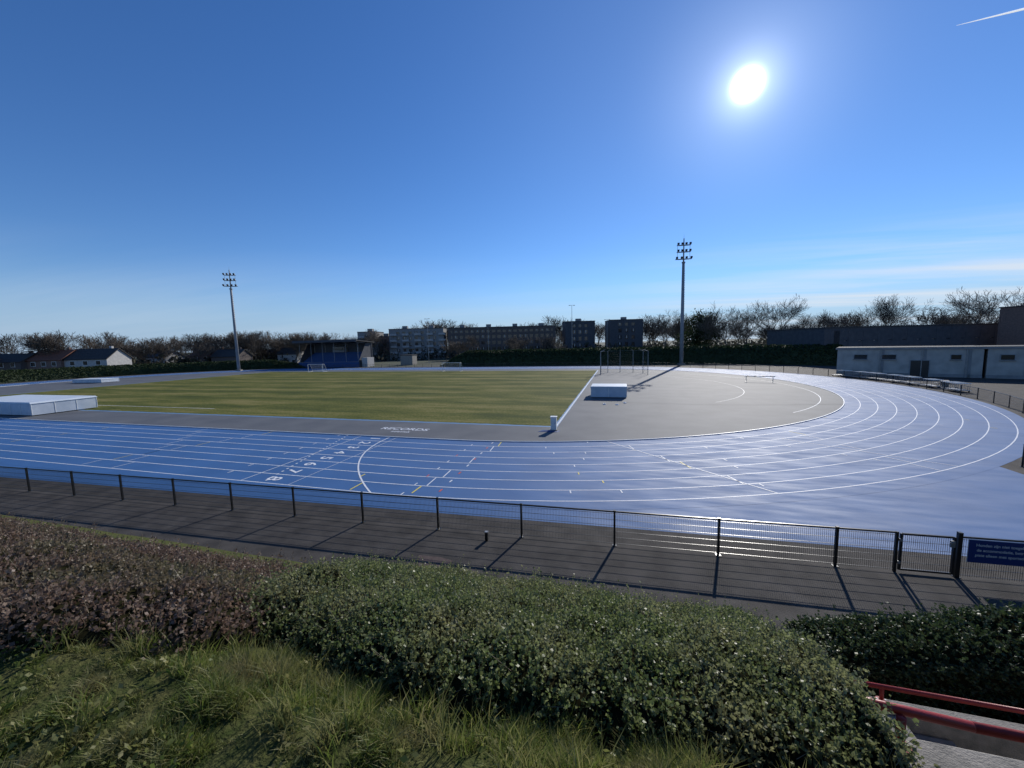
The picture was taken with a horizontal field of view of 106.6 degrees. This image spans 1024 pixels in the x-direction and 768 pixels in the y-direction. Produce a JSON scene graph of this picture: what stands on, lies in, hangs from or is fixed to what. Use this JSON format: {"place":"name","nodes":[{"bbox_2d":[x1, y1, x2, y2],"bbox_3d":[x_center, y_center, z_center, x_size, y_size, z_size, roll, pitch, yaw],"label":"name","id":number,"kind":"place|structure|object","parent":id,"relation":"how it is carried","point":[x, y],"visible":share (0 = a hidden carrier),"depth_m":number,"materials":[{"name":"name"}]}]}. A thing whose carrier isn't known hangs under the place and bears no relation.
{"place":"outdoors","nodes":[
{"label":"outdoors","id":0,"kind":"place"},
{"bbox_2d":[0,353,37,362],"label":"roof","id":1,"kind":"structure","parent":0,"point":[13,358],"depth_m":117.76,"materials":[{"name":"tile"}]},
{"bbox_2d":[0,370,597,426],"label":"football field","id":2,"kind":"structure","parent":0,"point":[537,398],"depth_m":53.40,"materials":[{"name":"green plant"}]},
{"bbox_2d":[308,364,326,371],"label":"football goal","id":3,"kind":"object","parent":2,"relation":"on","point":[319,368],"visible":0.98,"depth_m":110.36,"materials":[{"name":"white paint"}]},
{"bbox_2d":[442,362,462,370],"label":"football goal","id":4,"kind":"object","parent":2,"relation":"on","point":[451,367],"visible":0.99,"depth_m":98.97,"materials":[{"name":"white paint"}]},
{"bbox_2d":[0,514,846,767],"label":"embankment ground","id":5,"kind":"structure","parent":0,"point":[248,755],"depth_m":1.68,"materials":[{"name":"green plant"}]},
{"bbox_2d":[0,512,338,661],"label":"red barberry hedge","id":6,"kind":"object","parent":5,"relation":"on","point":[52,575],"visible":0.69,"depth_m":2.56,"materials":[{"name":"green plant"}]},
{"bbox_2d":[0,634,692,767],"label":"broad leaved weeds","id":7,"kind":"object","parent":5,"relation":"on","point":[404,759],"visible":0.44,"depth_m":1.62,"materials":[{"name":"green plant"}]},
{"bbox_2d":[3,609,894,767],"bbox_3d":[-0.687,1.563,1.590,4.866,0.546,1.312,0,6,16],"label":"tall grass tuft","id":8,"kind":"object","parent":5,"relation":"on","point":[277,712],"visible":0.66,"depth_m":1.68,"materials":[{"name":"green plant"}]},
{"bbox_2d":[219,550,940,767],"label":"green hedge","id":9,"kind":"object","parent":5,"relation":"on","point":[737,678],"visible":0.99,"depth_m":2.16,"materials":[{"name":"green plant"}]},
{"bbox_2d":[776,594,1023,724],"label":"dark green hedge","id":10,"kind":"object","parent":5,"relation":"on","point":[976,653],"visible":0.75,"depth_m":4.42,"materials":[{"name":"green plant"}]},
{"bbox_2d":[869,696,1023,760],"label":"concrete stairs","id":11,"kind":"structure","parent":5,"relation":"on","point":[938,734],"depth_m":3.71,"materials":[{"name":"grey concrete"}]},
{"bbox_2d":[853,680,1023,713],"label":"red handrail","id":12,"kind":"object","parent":11,"relation":"on","point":[882,687],"visible":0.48,"depth_m":3.76,"materials":[{"name":"metal"}]},
{"bbox_2d":[133,338,764,367],"bbox_3d":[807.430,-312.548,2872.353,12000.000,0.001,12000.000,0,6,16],"label":"ground","id":13,"kind":"structure","parent":0,"point":[424,362],"depth_m":161.57,"materials":[{"name":"grey"}]},
{"bbox_2d":[0,362,27,369],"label":"walls","id":14,"kind":"structure","parent":13,"relation":"on","point":[21,365],"depth_m":116.18,"materials":[{"name":"brick"}]},
{"bbox_2d":[26,360,64,368],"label":"walls","id":15,"kind":"structure","parent":13,"relation":"on","point":[49,364],"depth_m":117.18,"materials":[{"name":"red brick"}]},
{"bbox_2d":[31,362,55,365],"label":"window glass","id":16,"kind":"object","parent":15,"relation":"in","point":[43,363],"visible":0.6,"depth_m":117.06,"materials":[{"name":"grey glass"}]},
{"bbox_2d":[25,350,75,360],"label":"roof","id":17,"kind":"structure","parent":15,"relation":"on","point":[60,355],"depth_m":118.22,"materials":[{"name":"red tile"}]},
{"bbox_2d":[64,358,131,366],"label":"walls","id":18,"kind":"structure","parent":13,"relation":"on","point":[111,361],"depth_m":118.16,"materials":[{"name":"white paint"}]},
{"bbox_2d":[70,361,100,364],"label":"window glass","id":19,"kind":"object","parent":18,"relation":"in","point":[84,362],"visible":0.6,"depth_m":117.92,"materials":[{"name":"black glass"}]},
{"bbox_2d":[63,348,132,359],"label":"roof","id":20,"kind":"structure","parent":18,"relation":"on","point":[92,354],"depth_m":119.28,"materials":[{"name":"tile"}]},
{"bbox_2d":[109,349,130,357],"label":"gables","id":21,"kind":"object","parent":18,"relation":"on","point":[118,353],"visible":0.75,"depth_m":122.10,"materials":[{"name":"white paint"}]},
{"bbox_2d":[0,359,305,382],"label":"embankment hedge","id":22,"kind":"object","parent":13,"relation":"on","point":[23,375],"visible":0.95,"depth_m":117.58,"materials":[{"name":"green plant"}]},
{"bbox_2d":[146,356,184,362],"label":"walls","id":23,"kind":"structure","parent":13,"relation":"on","point":[165,359],"depth_m":157.65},
{"bbox_2d":[141,351,179,357],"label":"roof","id":24,"kind":"structure","parent":23,"relation":"on","point":[156,355],"depth_m":158.76,"materials":[{"name":"tile"}]},
{"bbox_2d":[168,352,182,356],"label":"gables","id":25,"kind":"object","parent":23,"relation":"on","point":[177,354],"visible":0.25,"depth_m":160.10,"materials":[{"name":"white paint"}]},
{"bbox_2d":[211,356,252,361],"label":"walls","id":26,"kind":"structure","parent":13,"relation":"on","point":[216,359],"depth_m":150.07,"materials":[{"name":"brick"}]},
{"bbox_2d":[209,349,253,357],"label":"roof","id":27,"kind":"structure","parent":26,"relation":"on","point":[226,353],"depth_m":151.34,"materials":[{"name":"tile"}]},
{"bbox_2d":[239,350,251,355],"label":"gables","id":28,"kind":"object","parent":26,"relation":"on","point":[244,353],"visible":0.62,"depth_m":153.52,"materials":[{"name":"brick"}]},
{"bbox_2d":[222,270,242,370],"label":"floodlight mast","id":29,"kind":"object","parent":13,"relation":"on","point":[235,333],"visible":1,"depth_m":124.11,"materials":[{"name":"metal"}]},
{"bbox_2d":[278,354,302,362],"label":"walls","id":30,"kind":"structure","parent":13,"relation":"on","point":[290,358],"depth_m":168.78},
{"bbox_2d":[276,347,300,354],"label":"roof","id":31,"kind":"structure","parent":30,"relation":"on","point":[289,351],"depth_m":169.70,"materials":[{"name":"tile"}]},
{"bbox_2d":[292,339,373,367],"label":"grandstand","id":32,"kind":"object","parent":13,"relation":"on","point":[346,353],"visible":0.91,"depth_m":138.69,"materials":[{"name":"metal"}]},
{"bbox_2d":[333,347,343,350],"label":"press window","id":33,"kind":"structure","parent":32,"relation":"in","point":[338,348],"depth_m":140.65,"materials":[{"name":"black glass"}]},
{"bbox_2d":[357,329,383,356],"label":"apartment block","id":34,"kind":"structure","parent":13,"relation":"on","point":[361,334],"depth_m":198.44,"materials":[{"name":"grey concrete"}]},
{"bbox_2d":[380,333,389,359],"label":"apartment block","id":35,"kind":"structure","parent":13,"relation":"on","point":[385,337],"depth_m":204.07,"materials":[{"name":"grey concrete"}]},
{"bbox_2d":[400,354,416,364],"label":"garden shed","id":36,"kind":"structure","parent":13,"relation":"on","point":[408,359],"depth_m":137.50,"materials":[{"name":"grey metal"}]},
{"bbox_2d":[389,325,447,359],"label":"apartment block","id":37,"kind":"structure","parent":13,"relation":"on","point":[417,340],"depth_m":198.44,"materials":[{"name":"grey concrete"}]},
{"bbox_2d":[0,306,999,364],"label":"distant tree row","id":38,"kind":"object","parent":13,"relation":"on","point":[255,345],"visible":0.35,"depth_m":162.01,"materials":[{"name":"brown plant"}]},
{"bbox_2d":[448,323,555,357],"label":"apartment block","id":39,"kind":"structure","parent":13,"relation":"on","point":[497,337],"depth_m":199.04,"materials":[{"name":"grey concrete"}]},
{"bbox_2d":[562,319,594,347],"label":"apartment tower","id":40,"kind":"structure","parent":13,"relation":"on","point":[581,332],"depth_m":198.28,"materials":[{"name":"grey concrete"}]},
{"bbox_2d":[605,317,642,347],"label":"apartment tower","id":41,"kind":"structure","parent":13,"relation":"on","point":[622,331],"depth_m":198.75,"materials":[{"name":"grey concrete"}]},
{"bbox_2d":[440,344,849,365],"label":"embankment hedge","id":42,"kind":"object","parent":13,"relation":"on","point":[794,354],"visible":0.88,"depth_m":106.85,"materials":[{"name":"green plant"}]},
{"bbox_2d":[649,310,689,346],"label":"bare tree","id":43,"kind":"object","parent":13,"relation":"on","point":[664,323],"visible":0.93,"depth_m":147.50,"materials":[{"name":"brown plant"}]},
{"bbox_2d":[668,314,694,344],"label":"bare tree","id":44,"kind":"object","parent":13,"relation":"on","point":[685,330],"visible":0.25,"depth_m":148.66,"materials":[{"name":"brown plant"}]},
{"bbox_2d":[674,308,724,345],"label":"ivy covered tree","id":45,"kind":"object","parent":13,"relation":"on","point":[695,338],"visible":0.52,"depth_m":128.06,"materials":[{"name":"green plant"}]},
{"bbox_2d":[691,314,725,341],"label":"bare tree","id":46,"kind":"object","parent":13,"relation":"on","point":[716,327],"visible":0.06,"depth_m":131.87,"materials":[{"name":"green plant"}]},
{"bbox_2d":[690,301,747,345],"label":"bare tree","id":47,"kind":"object","parent":13,"relation":"on","point":[710,326],"visible":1,"depth_m":120.52,"materials":[{"name":"brown plant"}]},
{"bbox_2d":[720,304,780,344],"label":"bare tree","id":48,"kind":"object","parent":13,"relation":"on","point":[746,325],"visible":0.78,"depth_m":123.46,"materials":[{"name":"brown plant"}]},
{"bbox_2d":[743,293,808,336],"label":"bare tree","id":49,"kind":"object","parent":13,"relation":"on","point":[792,311],"visible":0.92,"depth_m":115.90,"materials":[{"name":"brown plant"}]},
{"bbox_2d":[775,312,833,329],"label":"bare tree","id":50,"kind":"object","parent":13,"relation":"on","point":[802,322],"visible":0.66,"depth_m":117.34,"materials":[{"name":"brown plant"}]},
{"bbox_2d":[818,310,859,326],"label":"bare tree","id":51,"kind":"object","parent":13,"relation":"on","point":[835,325],"visible":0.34,"depth_m":120.65,"materials":[{"name":"brown plant"}]},
{"bbox_2d":[822,312,869,326],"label":"bare tree","id":52,"kind":"object","parent":13,"relation":"on","point":[858,322],"visible":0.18,"depth_m":119.01,"materials":[{"name":"brown plant"}]},
{"bbox_2d":[767,323,998,346],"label":"sports hall","id":53,"kind":"structure","parent":13,"relation":"on","point":[975,334],"depth_m":89.11,"materials":[{"name":"metal"},{"name":"roofing felt"}]},
{"bbox_2d":[854,295,940,325],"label":"bare tree","id":54,"kind":"object","parent":13,"relation":"on","point":[883,307],"visible":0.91,"depth_m":113.42,"materials":[{"name":"brown plant"}]},
{"bbox_2d":[931,304,999,324],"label":"bare tree","id":55,"kind":"object","parent":13,"relation":"on","point":[964,316],"visible":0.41,"depth_m":104.02,"materials":[{"name":"brown plant"}]},
{"bbox_2d":[940,287,1023,323],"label":"bare tree","id":56,"kind":"object","parent":13,"relation":"on","point":[964,305],"visible":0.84,"depth_m":94.98,"materials":[{"name":"brown plant"}]},
{"bbox_2d":[996,305,1023,344],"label":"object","id":57,"kind":"object","parent":13,"relation":"on","point":[1011,326],"visible":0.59,"depth_m":81.53,"materials":[{"name":"grey brick"}]},
{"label":"walls","id":58,"kind":"object","parent":13,"relation":"on","visible":0},
{"bbox_2d":[188,349,223,356],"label":"roof","id":59,"kind":"structure","parent":58,"relation":"on","point":[201,355],"depth_m":155.91,"materials":[{"name":"red tile"}]},
{"bbox_2d":[0,366,1023,555],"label":"running track","id":60,"kind":"structure","parent":0,"point":[793,448],"depth_m":22.72,"materials":[{"name":"rubber"}]},
{"bbox_2d":[0,395,97,415],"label":"pole vault mat cover","id":61,"kind":"object","parent":60,"relation":"on","point":[31,405],"visible":1,"depth_m":43.95,"materials":[{"name":"plastic"}]},
{"bbox_2d":[72,378,118,382],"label":"pole vault mat cover","id":62,"kind":"object","parent":60,"relation":"on","point":[93,380],"visible":0.96,"depth_m":88.79,"materials":[{"name":"plastic"}]},
{"bbox_2d":[538,430,558,431],"bbox_3d":[2.804,3.505,28.748,1.700,0.090,0.700,0,6,16],"label":"board","id":63,"kind":"object","parent":60,"relation":"on","point":[548,431],"visible":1,"depth_m":28.62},
{"bbox_2d":[550,416,557,430],"bbox_3d":[3.162,2.984,28.903,0.550,1.080,0.550,0,6,13],"label":"timing cabinet","id":64,"kind":"object","parent":60,"relation":"on","point":[553,423],"visible":0.99,"depth_m":28.71,"materials":[{"name":"white paint"}]},
{"bbox_2d":[590,384,626,397],"bbox_3d":[11.797,0.796,46.499,4.228,1.358,3.330,0,6,16],"label":"jump mat cover","id":65,"kind":"object","parent":60,"relation":"on","point":[608,390],"visible":1,"depth_m":45.04,"materials":[{"name":"plastic"}]},
{"bbox_2d":[600,349,647,374],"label":"discus cage","id":66,"kind":"object","parent":60,"relation":"on","point":[625,370],"visible":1,"depth_m":79.73,"materials":[{"name":"metal"}]},
{"bbox_2d":[295,362,1023,466],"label":"track perimeter fence","id":67,"kind":"object","parent":60,"relation":"on","point":[993,399],"visible":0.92,"depth_m":51.94,"materials":[{"name":"black metal"}]},
{"bbox_2d":[744,375,774,382],"bbox_3d":[37.388,-0.784,57.725,3.960,0.940,1.300,2,7,30],"label":"steeplechase barrier","id":68,"kind":"object","parent":60,"relation":"on","point":[760,376],"visible":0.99,"depth_m":57.47,"materials":[{"name":"white paint"}]},
{"bbox_2d":[0,364,1023,631],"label":"asphalt path","id":69,"kind":"structure","parent":0,"point":[792,584],"depth_m":12.36,"materials":[{"name":"grey asphalt"}]},
{"bbox_2d":[415,555,451,566],"bbox_3d":[-2.465,5.473,11.670,1.200,0.001,0.750,0,6,16],"label":"asphalt patch","id":70,"kind":"object","parent":69,"relation":"on","point":[432,560],"visible":0.57,"depth_m":11.80,"materials":[{"name":"grey asphalt"}]},
{"bbox_2d":[0,466,898,571],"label":"fence","id":71,"kind":"object","parent":69,"relation":"on","point":[718,546],"visible":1,"depth_m":13.64,"materials":[{"name":"black metal"}]},
{"bbox_2d":[897,532,956,574],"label":"fence gate","id":72,"kind":"structure","parent":71,"relation":"attached to","point":[952,543],"depth_m":10.48,"materials":[{"name":"black metal"}]},
{"bbox_2d":[484,530,487,540],"bbox_3d":[-0.862,5.147,12.933,0.110,0.325,0.110,0,6,16],"label":"marker stake","id":73,"kind":"object","parent":69,"relation":"on","point":[486,535],"visible":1,"depth_m":12.89,"materials":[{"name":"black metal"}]},
{"bbox_2d":[676,238,692,364],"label":"floodlight mast","id":74,"kind":"object","parent":69,"relation":"on","point":[682,314],"visible":1,"depth_m":99.63,"materials":[{"name":"metal"}]},
{"bbox_2d":[832,370,852,376],"bbox_3d":[54.253,-1.768,62.796,1.200,1.040,2.600,-2,6,-4],"label":"hurdle trolley","id":75,"kind":"object","parent":69,"relation":"on","point":[842,374],"visible":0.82,"depth_m":62.12,"materials":[{"name":"metal"}]},
{"bbox_2d":[849,371,867,378],"bbox_3d":[54.234,-1.458,59.826,1.200,1.040,2.600,-1,6,5],"label":"hurdle trolley","id":76,"kind":"object","parent":69,"relation":"on","point":[856,374],"visible":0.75,"depth_m":59.71,"materials":[{"name":"metal"}]},
{"bbox_2d":[863,372,886,379],"bbox_3d":[54.039,-1.159,57.007,1.200,1.040,2.890,-1,6,2],"label":"hurdle trolley","id":77,"kind":"object","parent":69,"relation":"on","point":[871,377],"visible":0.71,"depth_m":56.57,"materials":[{"name":"metal"}]},
{"bbox_2d":[880,374,903,382],"bbox_3d":[53.650,-0.828,53.917,1.200,1.040,2.600,-1,6,8],"label":"hurdle trolley","id":78,"kind":"object","parent":69,"relation":"on","point":[894,380],"visible":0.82,"depth_m":53.75,"materials":[{"name":"metal"}]},
{"bbox_2d":[897,376,921,384],"bbox_3d":[53.089,-0.510,51.006,1.200,1.040,2.610,0,6,15],"label":"hurdle trolley","id":79,"kind":"object","parent":69,"relation":"on","point":[911,383],"visible":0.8,"depth_m":50.60,"materials":[{"name":"metal"}]},
{"bbox_2d":[836,345,986,377],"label":"clubhouse","id":80,"kind":"structure","parent":69,"relation":"on","point":[962,361],"depth_m":60.22,"materials":[{"name":"concrete"}]},
{"bbox_2d":[853,354,961,359],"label":"window frames","id":81,"kind":"structure","parent":80,"relation":"in","point":[854,354],"depth_m":61.96,"materials":[{"name":"metal"}]},
{"bbox_2d":[854,355,961,359],"bbox_3d":[62.550,-4.307,60.897,11.900,0.700,0.080,4,8,42],"label":"window glass","id":82,"kind":"structure","parent":80,"relation":"in","point":[958,357],"depth_m":62.08,"materials":[{"name":"grey glass"}]},
{"bbox_2d":[910,361,928,376],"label":"doors","id":83,"kind":"structure","parent":80,"relation":"in","point":[915,366],"depth_m":59.87,"materials":[{"name":"black metal"}]},
{"bbox_2d":[918,378,942,387],"bbox_3d":[52.227,-0.146,47.719,1.200,1.040,2.600,1,6,18],"label":"hurdle trolley","id":84,"kind":"object","parent":69,"relation":"on","point":[932,385],"visible":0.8,"depth_m":47.13,"materials":[{"name":"metal"}]},
{"bbox_2d":[934,380,954,386],"bbox_3d":[53.846,-0.039,47.540,1.680,0.765,1.800,4,8,42],"label":"picnic table","id":85,"kind":"object","parent":69,"relation":"on","point":[942,383],"visible":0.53,"depth_m":47.23,"materials":[{"name":"brown wood"}]},
{"bbox_2d":[941,381,971,391],"bbox_3d":[50.880,0.290,43.848,1.200,1.040,2.890,1,6,20],"label":"hurdle trolley","id":86,"kind":"object","parent":69,"relation":"on","point":[960,383],"visible":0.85,"depth_m":43.47,"materials":[{"name":"metal"}]},
{"bbox_2d":[951,531,1023,581],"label":"fence","id":87,"kind":"object","parent":69,"relation":"on","point":[960,536],"visible":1,"depth_m":10.25,"materials":[{"name":"black metal"}]},
{"bbox_2d":[966,539,1023,566],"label":"information sign","id":88,"kind":"object","parent":87,"relation":"attached to","point":[996,552],"visible":1,"depth_m":10.09,"materials":[{"name":"blue metal"}]},
{"bbox_2d":[982,349,1023,377],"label":"walls","id":89,"kind":"structure","parent":69,"relation":"on","point":[993,364],"depth_m":54.40,"materials":[{"name":"white paint"}]},
{"bbox_2d":[986,347,1023,348],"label":"fascia","id":90,"kind":"structure","parent":89,"relation":"on","point":[1004,347],"depth_m":53.95,"materials":[{"name":"grey metal"}]},
{"bbox_2d":[976,345,1023,346],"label":"roof","id":91,"kind":"structure","parent":90,"relation":"on","point":[1002,345],"depth_m":56.10,"materials":[{"name":"metal"}]},
{"bbox_2d":[1001,355,1014,359],"bbox_3d":[74.236,-3.470,50.123,12.550,0.700,0.080,4,8,43],"label":"window glass","id":92,"kind":"object","parent":89,"relation":"in","point":[1007,357],"visible":1,"depth_m":53.94,"materials":[{"name":"black glass"}]},
{"bbox_2d":[985,375,1023,378],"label":"plinth","id":93,"kind":"structure","parent":69,"relation":"on","point":[1004,376],"depth_m":54.32,"materials":[{"name":"grey concrete"}]},
{"bbox_2d":[0,0,1023,353],"label":"sky","id":94,"kind":"structure","parent":0,"point":[355,166],"materials":[{"name":"blue"}]},
{"bbox_2d":[956,8,1023,25],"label":"contrail","id":95,"kind":"object","parent":94,"relation":"in","point":[1017,10],"visible":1,"depth_m":2406.67,"materials":[{"name":"white"}]},
{"bbox_3d":[4.871,3.569,2.245,4.800,1.700,0.300,0,6,16],"label":"wall","id":96,"kind":"object","parent":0,"visible":0},
{"bbox_2d":[906,737,1023,767],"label":"coping","id":97,"kind":"object","parent":96,"relation":"on","point":[943,756],"depth_m":2.71,"materials":[{"name":"concrete"}]},
{"bbox_2d":[866,697,1023,755],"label":"red handrail","id":98,"kind":"object","parent":97,"relation":"on","point":[902,712],"visible":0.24,"depth_m":2.70,"materials":[{"name":"metal"}]}
]}

